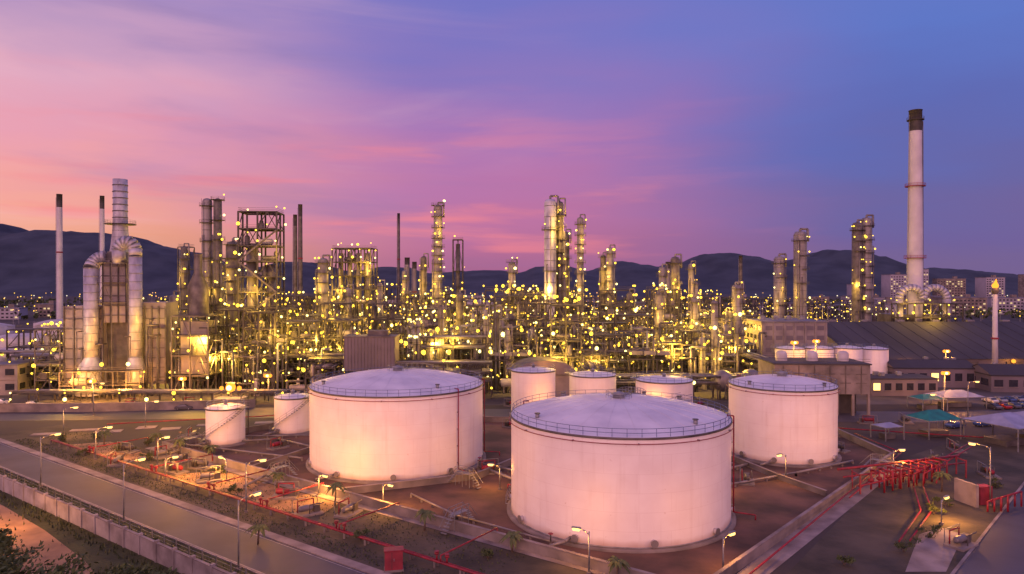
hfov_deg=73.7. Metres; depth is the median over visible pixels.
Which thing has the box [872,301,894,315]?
town building
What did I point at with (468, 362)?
pipe rack
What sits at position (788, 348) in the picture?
storage tank
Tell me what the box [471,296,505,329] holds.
process unit
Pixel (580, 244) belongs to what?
distillation column
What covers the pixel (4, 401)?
parked car
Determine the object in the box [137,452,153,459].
bush
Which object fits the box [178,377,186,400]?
floodlight mast
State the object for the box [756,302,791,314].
town building
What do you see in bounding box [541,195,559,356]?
distillation column
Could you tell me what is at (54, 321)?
distant storage tank
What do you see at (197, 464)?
pump skid
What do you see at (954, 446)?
pump skid
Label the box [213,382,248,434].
floodlight platform
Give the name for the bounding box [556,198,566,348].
distillation column
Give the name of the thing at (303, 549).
road kerb
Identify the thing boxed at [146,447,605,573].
drain channel
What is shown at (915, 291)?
tall chimney
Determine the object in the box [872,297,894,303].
town building
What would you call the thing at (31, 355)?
pipe rack
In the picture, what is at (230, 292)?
distillation column
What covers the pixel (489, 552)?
bush
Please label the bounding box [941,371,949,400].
floodlight mast
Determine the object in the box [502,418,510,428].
pump skid
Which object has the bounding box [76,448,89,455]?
bush
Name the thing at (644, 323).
process unit
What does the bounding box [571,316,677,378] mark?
process unit
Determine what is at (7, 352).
pipe rack
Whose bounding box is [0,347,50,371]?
distant storage tank
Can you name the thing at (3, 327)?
distant storage tank
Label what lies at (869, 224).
distillation column
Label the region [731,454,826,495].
bund wall
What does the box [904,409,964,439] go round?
canopy
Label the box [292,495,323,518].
pump skid
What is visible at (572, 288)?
process unit
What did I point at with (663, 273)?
distillation column
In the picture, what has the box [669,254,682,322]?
distillation column
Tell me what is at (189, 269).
flare derrick
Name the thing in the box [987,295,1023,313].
town building
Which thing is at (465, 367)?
pipe rack
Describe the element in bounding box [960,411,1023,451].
canopy
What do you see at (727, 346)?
pipe rack
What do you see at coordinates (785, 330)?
process building
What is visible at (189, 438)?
access stairway
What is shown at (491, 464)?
street lamp
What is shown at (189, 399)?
pump skid
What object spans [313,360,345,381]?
pipe rack
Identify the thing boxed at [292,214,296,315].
chimney
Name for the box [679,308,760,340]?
process unit
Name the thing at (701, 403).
pump skid
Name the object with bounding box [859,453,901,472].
access stairway
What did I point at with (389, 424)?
storage tank
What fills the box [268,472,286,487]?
palm tree
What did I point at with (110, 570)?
tree
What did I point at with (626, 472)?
storage tank
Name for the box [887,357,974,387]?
gatehouse
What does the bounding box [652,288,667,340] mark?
distillation column
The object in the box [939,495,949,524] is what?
street lamp
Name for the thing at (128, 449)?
pump skid
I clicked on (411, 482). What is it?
bund wall
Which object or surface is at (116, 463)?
pump skid
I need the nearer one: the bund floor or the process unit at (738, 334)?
the bund floor
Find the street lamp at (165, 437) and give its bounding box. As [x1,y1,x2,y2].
[156,435,169,464]
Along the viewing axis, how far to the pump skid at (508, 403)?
187.92 m
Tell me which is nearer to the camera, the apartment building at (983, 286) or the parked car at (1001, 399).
the parked car at (1001, 399)
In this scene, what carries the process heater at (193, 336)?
on the concrete yard at (499, 397)
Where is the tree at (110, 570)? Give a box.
[93,565,120,573]
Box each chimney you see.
[56,194,62,318]
[100,196,104,299]
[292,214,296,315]
[297,204,302,310]
[397,213,399,313]
[405,257,409,302]
[411,262,416,308]
[666,262,669,310]
[738,256,742,309]
[877,109,963,321]
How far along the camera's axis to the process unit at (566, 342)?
220.16 m
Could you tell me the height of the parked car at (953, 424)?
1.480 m
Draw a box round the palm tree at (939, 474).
[932,471,952,491]
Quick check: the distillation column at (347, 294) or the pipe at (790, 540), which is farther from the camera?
the distillation column at (347, 294)
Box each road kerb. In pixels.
[0,441,374,573]
[0,466,261,573]
[950,482,1023,573]
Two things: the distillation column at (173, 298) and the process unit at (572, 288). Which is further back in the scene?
the process unit at (572, 288)
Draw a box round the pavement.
[0,438,390,573]
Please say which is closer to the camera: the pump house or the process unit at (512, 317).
the pump house
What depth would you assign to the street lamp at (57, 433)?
113.55 m
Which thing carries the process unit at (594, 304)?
on the gravel yard
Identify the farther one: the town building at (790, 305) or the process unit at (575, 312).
the town building at (790, 305)
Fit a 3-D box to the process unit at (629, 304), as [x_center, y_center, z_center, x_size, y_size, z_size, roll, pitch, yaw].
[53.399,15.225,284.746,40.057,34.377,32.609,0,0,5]
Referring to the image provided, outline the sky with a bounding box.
[0,0,1023,274]
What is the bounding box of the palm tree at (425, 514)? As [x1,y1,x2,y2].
[415,509,435,530]
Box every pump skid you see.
[107,450,128,466]
[116,441,140,453]
[122,397,138,401]
[150,443,176,459]
[164,460,189,475]
[166,448,191,464]
[184,396,196,400]
[186,426,200,435]
[187,457,214,470]
[196,465,223,483]
[266,435,289,450]
[270,481,299,499]
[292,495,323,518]
[333,495,362,519]
[477,458,502,474]
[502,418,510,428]
[504,398,510,406]
[694,397,706,405]
[739,468,754,485]
[838,441,850,453]
[857,415,877,424]
[898,412,913,423]
[943,524,978,551]
[946,438,966,452]
[976,460,1001,479]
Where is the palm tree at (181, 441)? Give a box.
[170,438,186,454]
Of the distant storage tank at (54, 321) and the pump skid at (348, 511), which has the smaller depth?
the pump skid at (348, 511)
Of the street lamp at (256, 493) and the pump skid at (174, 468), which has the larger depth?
the pump skid at (174, 468)
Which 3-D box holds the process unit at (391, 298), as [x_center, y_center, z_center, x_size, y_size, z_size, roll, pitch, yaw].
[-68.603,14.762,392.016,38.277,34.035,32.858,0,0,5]
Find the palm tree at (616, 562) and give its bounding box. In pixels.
[606,556,630,573]
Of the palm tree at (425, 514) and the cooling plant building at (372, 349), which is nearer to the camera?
the palm tree at (425, 514)
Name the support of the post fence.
on the grass verge at (192, 552)
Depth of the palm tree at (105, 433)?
141.69 m
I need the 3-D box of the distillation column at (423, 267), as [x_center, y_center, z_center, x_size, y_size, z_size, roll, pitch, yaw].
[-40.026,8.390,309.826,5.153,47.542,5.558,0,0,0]
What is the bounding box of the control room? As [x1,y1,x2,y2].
[866,371,938,395]
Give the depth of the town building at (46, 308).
674.05 m
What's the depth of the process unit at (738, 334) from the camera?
238.19 m
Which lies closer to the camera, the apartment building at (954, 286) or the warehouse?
the warehouse
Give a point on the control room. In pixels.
(898, 383)
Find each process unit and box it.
[45,297,101,381]
[157,301,225,376]
[169,303,309,396]
[225,308,328,379]
[232,312,362,395]
[241,310,317,367]
[259,291,334,330]
[259,293,289,304]
[278,297,312,324]
[303,296,391,323]
[309,280,400,366]
[315,295,411,367]
[352,312,400,329]
[362,283,419,327]
[385,286,449,321]
[396,302,470,341]
[400,306,492,367]
[401,288,462,329]
[404,300,517,392]
[454,294,492,328]
[464,284,542,339]
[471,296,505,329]
[473,287,588,356]
[487,295,602,390]
[526,285,575,311]
[542,301,592,325]
[551,307,675,391]
[567,311,621,342]
[569,292,618,331]
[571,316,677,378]
[576,295,598,326]
[592,282,686,355]
[605,307,687,327]
[619,298,685,328]
[629,296,744,391]
[630,281,766,378]
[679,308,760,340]
[682,279,776,330]
[682,292,749,323]
[683,289,725,324]
[744,296,789,317]
[770,297,837,321]
[786,301,850,321]
[838,297,890,321]
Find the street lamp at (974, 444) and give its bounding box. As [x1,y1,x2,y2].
[968,441,992,505]
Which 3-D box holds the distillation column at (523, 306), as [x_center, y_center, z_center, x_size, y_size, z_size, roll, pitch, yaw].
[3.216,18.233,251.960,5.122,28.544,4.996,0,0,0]
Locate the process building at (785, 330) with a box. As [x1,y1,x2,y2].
[742,316,828,369]
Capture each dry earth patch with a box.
[71,442,151,461]
[175,471,337,511]
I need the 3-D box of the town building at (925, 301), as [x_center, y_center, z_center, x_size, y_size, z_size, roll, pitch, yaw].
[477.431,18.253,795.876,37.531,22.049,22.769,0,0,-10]
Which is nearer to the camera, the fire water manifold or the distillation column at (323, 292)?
the fire water manifold
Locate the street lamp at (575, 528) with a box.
[571,526,591,573]
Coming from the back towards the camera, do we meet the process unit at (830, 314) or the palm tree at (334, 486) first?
the process unit at (830, 314)
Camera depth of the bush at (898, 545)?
85.92 m
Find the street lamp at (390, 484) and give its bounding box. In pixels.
[382,483,393,499]
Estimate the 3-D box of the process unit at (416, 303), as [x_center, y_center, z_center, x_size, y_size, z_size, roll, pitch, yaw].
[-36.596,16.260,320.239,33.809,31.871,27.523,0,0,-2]
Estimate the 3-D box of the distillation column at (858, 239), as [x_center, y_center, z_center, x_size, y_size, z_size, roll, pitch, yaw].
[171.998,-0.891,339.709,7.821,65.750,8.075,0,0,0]
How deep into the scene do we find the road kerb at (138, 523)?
94.91 m
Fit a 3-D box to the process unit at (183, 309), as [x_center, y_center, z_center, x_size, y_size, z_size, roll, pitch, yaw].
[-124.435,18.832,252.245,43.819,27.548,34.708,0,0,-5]
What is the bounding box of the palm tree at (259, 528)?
[245,524,270,544]
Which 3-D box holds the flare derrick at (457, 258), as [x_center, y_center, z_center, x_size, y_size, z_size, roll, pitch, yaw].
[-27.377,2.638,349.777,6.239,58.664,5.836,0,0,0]
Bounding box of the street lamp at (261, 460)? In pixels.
[244,458,266,512]
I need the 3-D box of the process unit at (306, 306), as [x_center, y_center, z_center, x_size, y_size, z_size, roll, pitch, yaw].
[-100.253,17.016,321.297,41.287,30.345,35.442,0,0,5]
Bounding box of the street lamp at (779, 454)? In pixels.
[776,453,785,475]
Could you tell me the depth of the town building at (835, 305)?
828.79 m
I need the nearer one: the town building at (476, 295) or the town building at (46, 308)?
the town building at (46, 308)
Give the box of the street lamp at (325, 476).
[316,474,327,494]
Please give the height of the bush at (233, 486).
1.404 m
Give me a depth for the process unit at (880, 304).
515.36 m
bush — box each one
[57,434,66,441]
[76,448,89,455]
[90,429,102,439]
[110,440,121,452]
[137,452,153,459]
[143,437,155,445]
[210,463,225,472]
[227,482,242,491]
[352,528,369,539]
[479,548,493,558]
[836,554,855,564]
[892,535,921,551]
[915,523,942,537]
[926,501,948,514]
[931,496,953,505]
[988,476,1003,487]
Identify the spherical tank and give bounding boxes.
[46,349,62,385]
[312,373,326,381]
[711,370,731,399]
[741,369,757,374]
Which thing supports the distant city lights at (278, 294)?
on the ground at (912, 444)
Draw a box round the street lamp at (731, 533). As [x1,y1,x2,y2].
[722,530,735,566]
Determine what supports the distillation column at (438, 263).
on the gravel yard
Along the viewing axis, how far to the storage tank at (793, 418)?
127.77 m
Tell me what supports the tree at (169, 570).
on the rough grass at (102, 558)
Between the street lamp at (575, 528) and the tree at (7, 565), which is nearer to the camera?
the tree at (7, 565)
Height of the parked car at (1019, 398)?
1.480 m
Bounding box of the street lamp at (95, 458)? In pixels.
[94,426,112,459]
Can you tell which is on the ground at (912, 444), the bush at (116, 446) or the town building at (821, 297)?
the town building at (821, 297)
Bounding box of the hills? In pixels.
[0,224,1017,295]
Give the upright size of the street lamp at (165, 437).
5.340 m
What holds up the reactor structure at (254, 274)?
on the concrete yard at (499, 397)
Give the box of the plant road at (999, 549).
[955,486,1023,573]
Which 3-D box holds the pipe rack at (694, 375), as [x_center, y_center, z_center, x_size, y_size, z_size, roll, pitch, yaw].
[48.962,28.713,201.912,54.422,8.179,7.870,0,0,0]
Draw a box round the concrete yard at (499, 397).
[0,382,1023,405]
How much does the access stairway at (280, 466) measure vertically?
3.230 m
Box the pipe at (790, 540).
[107,415,983,573]
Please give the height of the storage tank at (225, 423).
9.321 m
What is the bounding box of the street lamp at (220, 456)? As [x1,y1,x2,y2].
[218,455,227,479]
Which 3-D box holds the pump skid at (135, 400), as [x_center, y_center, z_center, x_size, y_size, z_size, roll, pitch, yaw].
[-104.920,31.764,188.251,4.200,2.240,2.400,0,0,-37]
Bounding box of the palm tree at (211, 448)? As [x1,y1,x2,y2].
[202,444,220,453]
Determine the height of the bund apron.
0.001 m
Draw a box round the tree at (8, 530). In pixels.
[0,524,13,545]
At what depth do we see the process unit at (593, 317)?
284.44 m
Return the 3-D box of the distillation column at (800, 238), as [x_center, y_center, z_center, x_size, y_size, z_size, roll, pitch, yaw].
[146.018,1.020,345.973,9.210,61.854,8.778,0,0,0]
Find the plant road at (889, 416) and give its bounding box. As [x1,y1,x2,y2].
[0,408,1023,422]
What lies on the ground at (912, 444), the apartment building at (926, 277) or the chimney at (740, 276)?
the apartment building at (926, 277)
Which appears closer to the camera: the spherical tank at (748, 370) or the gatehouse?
the spherical tank at (748, 370)
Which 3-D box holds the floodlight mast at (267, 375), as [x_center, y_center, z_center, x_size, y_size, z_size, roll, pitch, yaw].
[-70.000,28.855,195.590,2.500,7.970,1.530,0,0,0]
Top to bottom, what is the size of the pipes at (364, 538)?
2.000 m
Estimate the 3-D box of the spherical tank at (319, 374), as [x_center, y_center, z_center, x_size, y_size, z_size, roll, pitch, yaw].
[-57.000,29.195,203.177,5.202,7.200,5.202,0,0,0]
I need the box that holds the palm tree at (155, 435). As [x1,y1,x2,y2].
[149,432,163,450]
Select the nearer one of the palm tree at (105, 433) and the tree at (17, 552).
the tree at (17, 552)
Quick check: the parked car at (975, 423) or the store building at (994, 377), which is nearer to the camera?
the parked car at (975, 423)
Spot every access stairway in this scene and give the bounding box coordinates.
[169,432,202,447]
[260,459,298,483]
[439,502,475,534]
[448,465,482,488]
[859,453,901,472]
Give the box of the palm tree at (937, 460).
[927,455,945,470]
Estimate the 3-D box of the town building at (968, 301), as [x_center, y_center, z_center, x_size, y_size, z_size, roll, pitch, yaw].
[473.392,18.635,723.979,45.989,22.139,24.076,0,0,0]
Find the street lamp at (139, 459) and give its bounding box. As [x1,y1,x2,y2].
[121,457,145,521]
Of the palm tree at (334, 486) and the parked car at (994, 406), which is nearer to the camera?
the palm tree at (334, 486)
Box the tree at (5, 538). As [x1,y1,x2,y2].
[0,532,19,555]
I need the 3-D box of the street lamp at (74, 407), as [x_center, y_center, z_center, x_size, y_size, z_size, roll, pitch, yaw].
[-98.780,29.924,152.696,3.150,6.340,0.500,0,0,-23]
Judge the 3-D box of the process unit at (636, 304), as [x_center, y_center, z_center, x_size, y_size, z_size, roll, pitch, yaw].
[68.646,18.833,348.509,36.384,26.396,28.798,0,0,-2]
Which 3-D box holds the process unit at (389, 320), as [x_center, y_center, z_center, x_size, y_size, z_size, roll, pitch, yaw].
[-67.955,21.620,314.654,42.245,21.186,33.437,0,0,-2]
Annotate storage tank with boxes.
[0,322,14,335]
[0,333,53,348]
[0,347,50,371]
[33,319,62,335]
[191,398,248,447]
[263,389,309,436]
[306,363,499,483]
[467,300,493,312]
[505,386,755,553]
[506,363,555,415]
[565,367,616,394]
[630,371,693,402]
[727,369,841,467]
[771,343,804,357]
[799,343,833,357]
[828,343,862,360]
[862,344,888,373]
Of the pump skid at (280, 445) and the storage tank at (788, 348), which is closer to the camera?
the pump skid at (280, 445)
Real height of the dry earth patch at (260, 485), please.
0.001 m
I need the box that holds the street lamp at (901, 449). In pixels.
[893,448,904,469]
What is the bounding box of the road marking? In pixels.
[0,443,363,573]
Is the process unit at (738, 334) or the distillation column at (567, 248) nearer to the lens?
the process unit at (738, 334)
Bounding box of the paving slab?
[29,421,273,435]
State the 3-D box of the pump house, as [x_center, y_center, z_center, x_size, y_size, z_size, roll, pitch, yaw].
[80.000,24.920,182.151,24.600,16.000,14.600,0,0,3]
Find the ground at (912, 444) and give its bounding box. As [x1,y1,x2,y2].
[0,296,1023,573]
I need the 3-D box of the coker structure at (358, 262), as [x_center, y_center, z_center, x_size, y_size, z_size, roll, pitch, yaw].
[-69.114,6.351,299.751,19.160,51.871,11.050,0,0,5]
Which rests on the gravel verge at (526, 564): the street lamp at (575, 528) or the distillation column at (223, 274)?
the street lamp at (575, 528)
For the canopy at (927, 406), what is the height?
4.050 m
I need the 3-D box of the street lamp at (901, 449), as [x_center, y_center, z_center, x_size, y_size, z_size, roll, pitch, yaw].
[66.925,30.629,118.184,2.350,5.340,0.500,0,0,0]
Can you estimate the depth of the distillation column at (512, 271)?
298.83 m
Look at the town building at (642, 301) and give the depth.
832.95 m
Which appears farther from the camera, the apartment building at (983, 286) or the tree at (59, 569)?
the apartment building at (983, 286)
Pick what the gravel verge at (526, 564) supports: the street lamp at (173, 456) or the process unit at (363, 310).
the street lamp at (173, 456)
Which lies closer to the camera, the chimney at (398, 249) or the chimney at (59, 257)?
the chimney at (59, 257)
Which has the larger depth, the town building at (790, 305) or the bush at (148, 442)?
the town building at (790, 305)
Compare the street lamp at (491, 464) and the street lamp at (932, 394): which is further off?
the street lamp at (932, 394)
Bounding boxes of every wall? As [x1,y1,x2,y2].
[0,399,255,411]
[0,474,236,573]
[162,416,892,573]
[254,446,309,467]
[342,458,510,492]
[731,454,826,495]
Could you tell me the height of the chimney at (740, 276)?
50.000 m
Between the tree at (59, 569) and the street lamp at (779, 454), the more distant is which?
the street lamp at (779, 454)
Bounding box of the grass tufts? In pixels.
[0,431,524,573]
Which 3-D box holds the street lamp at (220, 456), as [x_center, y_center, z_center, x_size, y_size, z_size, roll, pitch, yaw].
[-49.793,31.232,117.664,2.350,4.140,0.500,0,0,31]
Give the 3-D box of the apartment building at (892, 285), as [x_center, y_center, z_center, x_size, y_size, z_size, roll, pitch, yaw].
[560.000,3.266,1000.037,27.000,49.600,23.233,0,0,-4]
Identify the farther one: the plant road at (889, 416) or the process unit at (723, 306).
the process unit at (723, 306)
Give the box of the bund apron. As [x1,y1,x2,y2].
[737,461,901,573]
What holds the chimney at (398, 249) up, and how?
on the gravel yard
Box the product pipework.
[174,432,853,543]
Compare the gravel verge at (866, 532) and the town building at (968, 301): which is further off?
the town building at (968, 301)
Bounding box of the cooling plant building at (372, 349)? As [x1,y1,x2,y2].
[342,330,399,373]
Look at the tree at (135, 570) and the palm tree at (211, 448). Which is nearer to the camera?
the tree at (135, 570)
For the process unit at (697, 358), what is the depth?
218.04 m
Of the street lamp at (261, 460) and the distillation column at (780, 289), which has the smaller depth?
the street lamp at (261, 460)
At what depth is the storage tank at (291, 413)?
152.25 m
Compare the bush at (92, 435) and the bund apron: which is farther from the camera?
the bush at (92, 435)
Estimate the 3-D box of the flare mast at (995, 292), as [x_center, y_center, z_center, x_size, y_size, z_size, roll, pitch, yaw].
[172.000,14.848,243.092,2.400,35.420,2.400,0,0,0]
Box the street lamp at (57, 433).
[38,432,61,487]
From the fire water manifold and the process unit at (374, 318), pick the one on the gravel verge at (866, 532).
the fire water manifold
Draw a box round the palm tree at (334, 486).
[325,482,346,505]
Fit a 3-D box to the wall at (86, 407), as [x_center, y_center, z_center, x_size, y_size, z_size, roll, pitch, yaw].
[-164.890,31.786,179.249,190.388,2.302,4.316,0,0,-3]
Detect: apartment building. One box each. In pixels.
[847,284,872,296]
[881,272,906,298]
[906,269,928,287]
[932,276,965,296]
[974,275,1004,296]
[1018,274,1023,296]
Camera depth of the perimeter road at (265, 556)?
97.22 m
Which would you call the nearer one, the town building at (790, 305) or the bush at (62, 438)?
the bush at (62, 438)
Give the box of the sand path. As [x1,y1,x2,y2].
[0,504,93,573]
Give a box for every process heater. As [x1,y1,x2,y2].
[31,178,177,399]
[169,254,224,395]
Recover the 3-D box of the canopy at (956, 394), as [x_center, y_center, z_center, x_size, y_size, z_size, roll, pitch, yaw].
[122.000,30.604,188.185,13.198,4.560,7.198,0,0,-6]
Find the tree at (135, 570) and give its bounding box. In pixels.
[103,562,159,573]
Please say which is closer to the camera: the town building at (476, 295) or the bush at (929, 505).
the bush at (929, 505)
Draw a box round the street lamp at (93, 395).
[92,382,104,414]
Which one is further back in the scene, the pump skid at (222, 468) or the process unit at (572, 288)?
the process unit at (572, 288)
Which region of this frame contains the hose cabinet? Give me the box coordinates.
[384,546,403,572]
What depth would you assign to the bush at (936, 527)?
91.32 m
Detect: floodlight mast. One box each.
[87,379,95,387]
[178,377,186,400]
[264,374,271,400]
[790,341,797,356]
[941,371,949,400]
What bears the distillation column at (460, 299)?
on the gravel yard
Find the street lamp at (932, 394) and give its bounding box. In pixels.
[930,393,944,428]
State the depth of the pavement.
99.95 m
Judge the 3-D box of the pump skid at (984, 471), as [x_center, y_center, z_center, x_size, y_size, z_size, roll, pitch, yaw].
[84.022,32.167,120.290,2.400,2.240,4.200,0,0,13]
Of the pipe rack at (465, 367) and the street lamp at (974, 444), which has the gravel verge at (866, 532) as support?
the street lamp at (974, 444)
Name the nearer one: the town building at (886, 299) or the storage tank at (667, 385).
the storage tank at (667, 385)
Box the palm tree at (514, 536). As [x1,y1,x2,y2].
[499,531,523,551]
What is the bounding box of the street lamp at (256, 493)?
[235,490,261,570]
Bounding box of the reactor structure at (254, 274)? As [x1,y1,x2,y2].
[236,206,286,386]
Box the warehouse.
[825,320,1023,364]
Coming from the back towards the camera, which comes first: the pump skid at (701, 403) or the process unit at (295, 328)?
the process unit at (295, 328)
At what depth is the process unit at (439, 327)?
215.17 m
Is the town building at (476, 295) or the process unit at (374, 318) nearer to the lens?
the process unit at (374, 318)
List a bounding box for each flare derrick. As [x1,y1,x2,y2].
[177,244,194,307]
[452,235,463,312]
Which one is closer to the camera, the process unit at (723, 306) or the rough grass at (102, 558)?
the rough grass at (102, 558)
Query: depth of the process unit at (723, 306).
350.04 m
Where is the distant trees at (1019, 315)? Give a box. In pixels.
[0,297,1023,319]
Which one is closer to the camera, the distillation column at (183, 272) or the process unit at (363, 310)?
the distillation column at (183, 272)
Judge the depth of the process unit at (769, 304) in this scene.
519.79 m
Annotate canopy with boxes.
[870,422,904,440]
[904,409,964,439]
[907,394,947,410]
[923,390,986,408]
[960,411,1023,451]
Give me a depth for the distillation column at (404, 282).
329.06 m
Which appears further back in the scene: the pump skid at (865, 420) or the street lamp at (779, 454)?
the pump skid at (865, 420)
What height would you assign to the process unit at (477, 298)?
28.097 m
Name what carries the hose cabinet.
on the gravel verge at (526, 564)
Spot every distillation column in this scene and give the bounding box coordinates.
[165,291,181,387]
[177,243,190,330]
[212,258,225,331]
[221,237,241,348]
[313,254,330,334]
[341,284,354,342]
[401,267,408,315]
[418,253,429,331]
[431,200,445,332]
[452,289,466,333]
[505,257,517,314]
[514,298,525,356]
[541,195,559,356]
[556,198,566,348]
[565,229,572,314]
[574,214,587,336]
[598,252,606,320]
[604,244,615,315]
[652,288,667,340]
[656,263,668,324]
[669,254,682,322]
[686,260,696,313]
[687,295,701,365]
[730,282,742,329]
[773,253,786,317]
[792,228,809,318]
[849,219,866,321]
[860,214,875,321]
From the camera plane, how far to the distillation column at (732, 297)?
289.06 m
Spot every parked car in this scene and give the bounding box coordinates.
[0,399,9,402]
[174,404,192,409]
[944,421,965,428]
[973,421,991,426]
[981,397,998,402]
[984,403,1002,409]
[994,397,1007,402]
[998,403,1012,408]
[1004,396,1016,401]
[1008,402,1021,408]
[1012,396,1023,401]
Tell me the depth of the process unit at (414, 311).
280.73 m
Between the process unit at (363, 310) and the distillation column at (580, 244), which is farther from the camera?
the process unit at (363, 310)
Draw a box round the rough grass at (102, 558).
[0,490,180,573]
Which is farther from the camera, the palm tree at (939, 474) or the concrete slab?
the palm tree at (939, 474)
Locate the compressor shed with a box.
[510,356,575,396]
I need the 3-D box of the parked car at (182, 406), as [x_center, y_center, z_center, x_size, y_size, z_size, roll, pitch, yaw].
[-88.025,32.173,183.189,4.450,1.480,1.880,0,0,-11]
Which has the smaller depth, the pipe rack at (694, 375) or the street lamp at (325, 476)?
the street lamp at (325, 476)
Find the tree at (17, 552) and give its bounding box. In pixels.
[0,536,48,573]
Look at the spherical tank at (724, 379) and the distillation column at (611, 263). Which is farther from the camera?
the distillation column at (611, 263)
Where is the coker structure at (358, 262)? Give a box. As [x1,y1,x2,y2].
[330,243,378,330]
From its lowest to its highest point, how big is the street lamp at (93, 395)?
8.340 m
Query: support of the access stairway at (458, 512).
on the bund floor
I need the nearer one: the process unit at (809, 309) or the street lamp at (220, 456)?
the street lamp at (220, 456)
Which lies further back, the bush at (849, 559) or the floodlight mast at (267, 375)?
the floodlight mast at (267, 375)
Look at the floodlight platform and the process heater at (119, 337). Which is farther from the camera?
the process heater at (119, 337)
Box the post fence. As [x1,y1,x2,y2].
[0,467,258,573]
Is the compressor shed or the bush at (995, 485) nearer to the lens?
the bush at (995, 485)
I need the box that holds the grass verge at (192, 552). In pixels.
[0,468,254,573]
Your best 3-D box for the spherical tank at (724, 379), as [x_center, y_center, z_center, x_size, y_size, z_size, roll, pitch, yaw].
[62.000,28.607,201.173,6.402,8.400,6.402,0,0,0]
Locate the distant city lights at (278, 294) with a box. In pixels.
[4,292,1019,323]
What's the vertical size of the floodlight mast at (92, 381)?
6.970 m
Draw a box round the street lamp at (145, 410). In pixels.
[144,400,158,426]
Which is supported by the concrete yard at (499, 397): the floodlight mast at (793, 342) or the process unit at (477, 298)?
the floodlight mast at (793, 342)
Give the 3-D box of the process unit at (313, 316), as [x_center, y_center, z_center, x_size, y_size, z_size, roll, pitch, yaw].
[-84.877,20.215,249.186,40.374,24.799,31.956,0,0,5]
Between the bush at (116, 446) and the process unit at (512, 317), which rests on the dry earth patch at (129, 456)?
the bush at (116, 446)
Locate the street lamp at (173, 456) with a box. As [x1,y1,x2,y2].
[164,455,178,479]
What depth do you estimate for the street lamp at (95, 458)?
131.10 m
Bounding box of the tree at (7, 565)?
[0,552,40,573]
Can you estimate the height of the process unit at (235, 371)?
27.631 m
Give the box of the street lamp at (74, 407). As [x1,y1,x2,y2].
[63,406,78,434]
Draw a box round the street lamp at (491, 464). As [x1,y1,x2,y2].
[487,463,501,489]
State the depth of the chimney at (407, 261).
428.65 m
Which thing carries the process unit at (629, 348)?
on the concrete yard at (499, 397)
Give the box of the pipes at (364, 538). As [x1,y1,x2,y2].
[50,437,497,573]
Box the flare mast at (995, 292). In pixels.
[991,279,998,362]
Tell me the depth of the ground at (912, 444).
161.69 m
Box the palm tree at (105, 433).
[96,430,114,444]
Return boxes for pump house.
[757,350,871,415]
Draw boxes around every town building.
[0,304,28,318]
[35,301,63,316]
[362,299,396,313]
[466,293,481,300]
[586,297,606,308]
[635,300,647,308]
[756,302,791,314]
[807,294,828,302]
[810,301,829,313]
[830,304,848,310]
[841,296,850,303]
[872,295,884,298]
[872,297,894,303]
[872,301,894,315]
[903,294,941,312]
[930,294,987,315]
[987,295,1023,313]
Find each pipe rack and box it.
[0,323,58,386]
[9,324,71,388]
[9,388,291,404]
[178,341,749,372]
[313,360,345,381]
[395,359,492,398]
[419,333,486,393]
[460,354,482,376]
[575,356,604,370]
[616,372,757,399]
[730,351,768,370]
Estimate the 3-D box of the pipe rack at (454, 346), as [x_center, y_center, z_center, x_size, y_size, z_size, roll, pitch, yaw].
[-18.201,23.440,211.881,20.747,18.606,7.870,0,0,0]
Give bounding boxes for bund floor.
[181,422,883,573]
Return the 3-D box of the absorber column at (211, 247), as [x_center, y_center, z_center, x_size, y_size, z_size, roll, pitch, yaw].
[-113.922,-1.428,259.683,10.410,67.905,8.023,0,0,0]
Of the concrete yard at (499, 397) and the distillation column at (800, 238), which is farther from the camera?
the distillation column at (800, 238)
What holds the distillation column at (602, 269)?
on the gravel yard
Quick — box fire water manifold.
[837,442,1022,541]
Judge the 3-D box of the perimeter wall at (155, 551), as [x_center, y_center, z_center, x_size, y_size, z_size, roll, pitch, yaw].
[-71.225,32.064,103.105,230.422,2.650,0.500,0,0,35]
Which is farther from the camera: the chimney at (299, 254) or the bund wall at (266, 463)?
the chimney at (299, 254)
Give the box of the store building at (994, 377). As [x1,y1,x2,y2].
[973,363,1023,392]
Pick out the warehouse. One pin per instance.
(970, 341)
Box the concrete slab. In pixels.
[905,528,960,571]
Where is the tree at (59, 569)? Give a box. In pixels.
[17,544,97,573]
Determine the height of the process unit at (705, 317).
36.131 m
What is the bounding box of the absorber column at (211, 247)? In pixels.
[199,194,225,336]
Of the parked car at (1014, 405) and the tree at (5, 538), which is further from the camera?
the parked car at (1014, 405)
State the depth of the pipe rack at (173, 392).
191.29 m
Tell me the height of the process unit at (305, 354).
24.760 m
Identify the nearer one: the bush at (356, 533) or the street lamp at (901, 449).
the bush at (356, 533)
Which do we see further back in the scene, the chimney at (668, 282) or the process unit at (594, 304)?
the process unit at (594, 304)
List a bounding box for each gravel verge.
[0,425,585,573]
[787,437,1023,573]
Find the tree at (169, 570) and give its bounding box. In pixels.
[159,566,184,573]
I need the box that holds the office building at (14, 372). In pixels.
[0,357,45,394]
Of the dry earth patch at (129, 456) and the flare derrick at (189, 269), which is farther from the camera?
the flare derrick at (189, 269)
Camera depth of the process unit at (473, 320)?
239.14 m
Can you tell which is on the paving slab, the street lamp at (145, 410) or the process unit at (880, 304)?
the street lamp at (145, 410)
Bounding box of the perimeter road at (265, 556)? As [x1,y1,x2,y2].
[0,443,366,573]
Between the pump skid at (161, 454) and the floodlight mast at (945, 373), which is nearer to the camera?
the pump skid at (161, 454)

